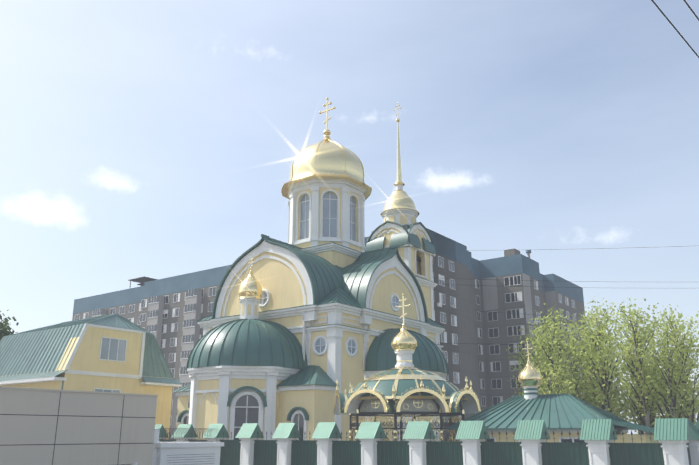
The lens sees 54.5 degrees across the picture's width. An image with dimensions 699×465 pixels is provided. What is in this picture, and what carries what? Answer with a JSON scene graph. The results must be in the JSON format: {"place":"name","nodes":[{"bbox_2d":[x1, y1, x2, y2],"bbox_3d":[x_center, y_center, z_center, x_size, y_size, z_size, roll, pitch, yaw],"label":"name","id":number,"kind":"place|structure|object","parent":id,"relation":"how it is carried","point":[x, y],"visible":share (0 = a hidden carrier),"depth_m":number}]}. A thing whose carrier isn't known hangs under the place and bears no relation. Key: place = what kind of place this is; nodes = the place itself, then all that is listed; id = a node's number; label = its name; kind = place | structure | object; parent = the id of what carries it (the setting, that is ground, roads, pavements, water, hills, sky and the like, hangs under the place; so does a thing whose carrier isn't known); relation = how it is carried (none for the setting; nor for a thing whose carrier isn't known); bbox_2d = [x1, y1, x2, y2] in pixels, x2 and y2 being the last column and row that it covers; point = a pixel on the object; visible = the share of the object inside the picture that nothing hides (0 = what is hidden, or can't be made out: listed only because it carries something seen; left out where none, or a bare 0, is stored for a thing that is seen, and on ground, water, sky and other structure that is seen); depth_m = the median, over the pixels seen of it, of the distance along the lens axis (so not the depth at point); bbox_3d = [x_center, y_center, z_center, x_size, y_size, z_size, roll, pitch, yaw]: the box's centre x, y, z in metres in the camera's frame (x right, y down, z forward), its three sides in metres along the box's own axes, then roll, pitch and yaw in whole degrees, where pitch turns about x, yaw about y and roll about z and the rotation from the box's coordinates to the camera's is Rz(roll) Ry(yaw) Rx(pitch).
{"place":"outdoors","nodes":[
{"label":"outdoors","id":0,"kind":"place"},
{"bbox_2d":[0,326,172,438],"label":"house walls","id":1,"kind":"structure","parent":0,"point":[86,357],"depth_m":47.22},
{"bbox_2d":[0,313,180,389],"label":"house roof","id":2,"kind":"structure","parent":1,"relation":"on","point":[34,352],"depth_m":49.24},
{"bbox_2d":[0,323,181,392],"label":"house trim","id":3,"kind":"structure","parent":1,"relation":"attached to","point":[41,380],"depth_m":47.04},
{"bbox_2d":[95,338,125,392],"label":"window","id":4,"kind":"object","parent":3,"relation":"in","point":[113,349],"visible":0.15,"depth_m":47.64},
{"bbox_2d":[176,187,434,440],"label":"church walls","id":5,"kind":"structure","parent":0,"point":[278,281],"depth_m":43.73},
{"bbox_2d":[183,192,420,440],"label":"windows","id":6,"kind":"structure","parent":5,"relation":"in","point":[333,213],"depth_m":46.51},
{"bbox_2d":[173,220,448,421],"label":"church roofs","id":7,"kind":"structure","parent":5,"relation":"on","point":[248,342],"depth_m":42.58},
{"bbox_2d":[238,97,419,300],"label":"ornaments","id":8,"kind":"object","parent":7,"relation":"on","point":[250,286],"visible":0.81,"depth_m":54.91},
{"bbox_2d":[281,137,371,199],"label":"church dome","id":9,"kind":"structure","parent":5,"relation":"on","point":[330,160],"depth_m":50.90},
{"bbox_2d":[0,0,698,433],"label":"sky","id":10,"kind":"structure","parent":0,"point":[156,139]},
{"bbox_2d":[335,350,477,441],"bbox_3d":[2.631,8.491,31.697,6.646,5.810,6.646,0,-17,-1],"label":"gazebo","id":11,"kind":"object","parent":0,"point":[395,416],"depth_m":30.76},
{"bbox_2d":[339,367,466,414],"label":"gazebo roof","id":12,"kind":"structure","parent":11,"relation":"on","point":[384,387],"depth_m":29.96},
{"bbox_2d":[360,399,461,414],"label":"gazebo arch panels","id":13,"kind":"object","parent":11,"relation":"in","point":[430,404],"visible":0.23,"depth_m":29.54},
{"bbox_2d":[162,430,650,442],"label":"fence finials","id":14,"kind":"object","parent":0,"point":[578,438],"visible":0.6,"depth_m":24.67},
{"bbox_2d":[455,253,558,393],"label":"apartment building","id":15,"kind":"structure","parent":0,"point":[490,298],"depth_m":115.86},
{"bbox_2d":[488,433,658,442],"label":"shop walls","id":16,"kind":"structure","parent":0,"point":[626,437],"depth_m":26.51},
{"bbox_2d":[484,439,585,442],"bbox_3d":[7.197,8.872,27.332,4.760,1.060,0.096,-12,-20,35],"label":"shop glass","id":17,"kind":"object","parent":16,"relation":"in","point":[564,440],"depth_m":26.45},
{"bbox_2d":[447,394,653,432],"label":"pavilion roof","id":18,"kind":"structure","parent":16,"relation":"on","point":[560,411],"depth_m":28.12},
{"bbox_2d":[487,386,628,442],"bbox_3d":[8.316,8.745,28.929,5.900,4.250,3.900,-12,-20,35],"label":"pavilion frame","id":19,"kind":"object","parent":16,"relation":"attached to","point":[530,397],"depth_m":27.93},
{"bbox_2d":[518,341,541,386],"bbox_3d":[7.956,5.823,30.076,1.046,2.005,1.012,0,-17,-1],"label":"onion dome","id":20,"kind":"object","parent":19,"relation":"on","point":[529,375],"visible":0.98,"depth_m":29.60},
{"bbox_2d":[523,388,537,394],"bbox_3d":[7.956,6.981,29.733,0.615,0.270,0.615,0,-17,-1],"label":"drum","id":21,"kind":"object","parent":19,"relation":"attached to","point":[530,393],"visible":0.81,"depth_m":29.49},
{"label":"ground","id":22,"kind":"structure","parent":0,"visible":0},
{"bbox_2d":[0,310,18,339],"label":"tree","id":23,"kind":"object","parent":22,"relation":"on","point":[4,326],"depth_m":59.29},
{"bbox_2d":[0,386,157,464],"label":"clad panels","id":24,"kind":"object","parent":22,"relation":"on","point":[87,434],"visible":1,"depth_m":22.59},
{"bbox_2d":[0,392,214,464],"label":"cladding joints","id":25,"kind":"object","parent":24,"relation":"attached to","point":[119,443],"visible":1,"depth_m":23.33},
{"bbox_2d":[176,178,446,440],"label":"church","id":26,"kind":"structure","parent":22,"relation":"on","point":[270,375],"depth_m":44.05},
{"bbox_2d":[445,0,698,345],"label":"cables","id":27,"kind":"object","parent":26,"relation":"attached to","point":[670,22],"visible":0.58,"depth_m":50.28},
{"bbox_2d":[72,248,589,441],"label":"apartment panels","id":28,"kind":"object","parent":22,"relation":"on","point":[467,308],"visible":0.17,"depth_m":112.42},
{"bbox_2d":[93,288,201,425],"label":"balconies","id":29,"kind":"structure","parent":28,"relation":"attached to","point":[195,315],"depth_m":123.68},
{"bbox_2d":[73,228,583,313],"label":"roof","id":30,"kind":"object","parent":28,"relation":"on","point":[447,247],"visible":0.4,"depth_m":126.31},
{"bbox_2d":[128,276,157,286],"bbox_3d":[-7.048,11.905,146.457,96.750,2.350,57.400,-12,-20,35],"label":"rooftop canopy","id":31,"kind":"object","parent":30,"relation":"on","point":[142,280],"visible":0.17,"depth_m":143.56},
{"bbox_2d":[76,256,581,423],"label":"apartment frames","id":32,"kind":"structure","parent":28,"relation":"in","point":[519,298],"depth_m":113.30},
{"bbox_2d":[75,256,581,424],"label":"apartment windows","id":33,"kind":"structure","parent":32,"relation":"in","point":[189,323],"depth_m":114.99},
{"bbox_2d":[506,312,556,398],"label":"tree","id":34,"kind":"object","parent":22,"relation":"on","point":[519,358],"depth_m":46.05},
{"bbox_2d":[523,311,570,389],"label":"tree","id":35,"kind":"object","parent":22,"relation":"on","point":[538,327],"depth_m":48.10},
{"bbox_2d":[520,356,576,394],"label":"tree","id":36,"kind":"object","parent":22,"relation":"on","point":[548,378],"depth_m":37.02},
{"bbox_2d":[520,308,587,397],"bbox_3d":[11.958,9.125,39.721,3.845,9.661,3.747,0,-17,-1],"label":"tree","id":37,"kind":"object","parent":22,"relation":"on","point":[552,356],"depth_m":40.24},
{"bbox_2d":[533,303,589,399],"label":"tree","id":38,"kind":"object","parent":22,"relation":"on","point":[558,334],"depth_m":43.55},
{"bbox_2d":[561,313,593,402],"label":"tree","id":39,"kind":"object","parent":22,"relation":"on","point":[571,337],"depth_m":46.32},
{"bbox_2d":[574,311,626,417],"bbox_3d":[18.006,10.780,48.104,4.131,11.251,4.372,0,-17,-1],"label":"tree","id":40,"kind":"object","parent":22,"relation":"on","point":[608,367],"depth_m":48.03},
{"bbox_2d":[564,296,637,420],"bbox_3d":[16.182,9.534,43.541,4.329,11.043,4.283,0,-17,-1],"label":"tree","id":41,"kind":"object","parent":22,"relation":"on","point":[615,374],"depth_m":44.00},
{"bbox_2d":[568,298,639,421],"bbox_3d":[14.992,8.826,39.669,4.069,10.196,3.975,0,-17,-1],"label":"tree","id":42,"kind":"object","parent":22,"relation":"on","point":[593,351],"depth_m":39.80},
{"bbox_2d":[575,300,632,416],"bbox_3d":[17.106,9.747,45.224,4.642,11.591,4.310,16,-23,-43],"label":"tree","id":43,"kind":"object","parent":22,"relation":"on","point":[617,331],"depth_m":45.22},
{"bbox_2d":[609,297,660,433],"bbox_3d":[19.675,10.256,46.749,4.019,11.487,4.534,0,-17,-1],"label":"tree","id":44,"kind":"object","parent":22,"relation":"on","point":[630,365],"depth_m":47.08},
{"bbox_2d":[609,298,672,433],"bbox_3d":[19.282,9.725,44.328,4.381,11.123,4.196,0,-17,-1],"label":"tree","id":45,"kind":"object","parent":22,"relation":"on","point":[644,372],"depth_m":44.46},
{"bbox_2d":[602,297,684,433],"bbox_3d":[17.712,9.051,40.819,4.392,10.428,3.952,0,-17,-1],"label":"tree","id":46,"kind":"object","parent":22,"relation":"on","point":[642,336],"depth_m":40.92},
{"bbox_2d":[624,323,666,432],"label":"tree","id":47,"kind":"object","parent":22,"relation":"on","point":[648,364],"depth_m":48.69},
{"bbox_2d":[623,315,698,423],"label":"tree","id":48,"kind":"object","parent":22,"relation":"on","point":[653,379],"depth_m":39.73},
{"bbox_2d":[643,324,697,417],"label":"tree","id":49,"kind":"object","parent":22,"relation":"on","point":[668,350],"depth_m":47.87},
{"bbox_2d":[646,305,698,423],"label":"tree","id":50,"kind":"object","parent":22,"relation":"on","point":[685,353],"depth_m":41.37},
{"bbox_2d":[648,304,698,423],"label":"tree","id":51,"kind":"object","parent":22,"relation":"on","point":[693,352],"depth_m":45.31},
{"bbox_2d":[687,316,698,407],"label":"tree","id":52,"kind":"object","parent":22,"relation":"on","point":[695,340],"depth_m":43.73},
{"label":"pavement","id":53,"kind":"structure","parent":0,"visible":0},
{"bbox_2d":[334,294,480,441],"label":"gazebo gold trim","id":54,"kind":"structure","parent":53,"relation":"on","point":[404,339],"depth_m":30.21},
{"bbox_2d":[159,437,698,464],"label":"fence pillars","id":55,"kind":"structure","parent":53,"relation":"on","point":[675,452],"depth_m":24.68},
{"bbox_2d":[159,439,690,464],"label":"fence sheets","id":56,"kind":"object","parent":55,"relation":"attached to","point":[303,452],"visible":0.67,"depth_m":25.48},
{"bbox_2d":[155,418,698,440],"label":"fence post caps","id":57,"kind":"object","parent":55,"relation":"on","point":[675,429],"visible":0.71,"depth_m":24.93},
{"bbox_2d":[690,311,698,367],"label":"tree","id":58,"kind":"object","parent":53,"relation":"on","point":[696,315],"visible":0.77,"depth_m":47.03},
{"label":"road","id":59,"kind":"structure","parent":0,"visible":0},
{"bbox_2d":[152,429,223,464],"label":"wall","id":60,"kind":"structure","parent":59,"relation":"on","point":[162,451],"depth_m":26.33},
{"bbox_2d":[121,428,220,464],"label":"lattice fence","id":61,"kind":"object","parent":60,"relation":"on","point":[189,435],"depth_m":26.87}
]}

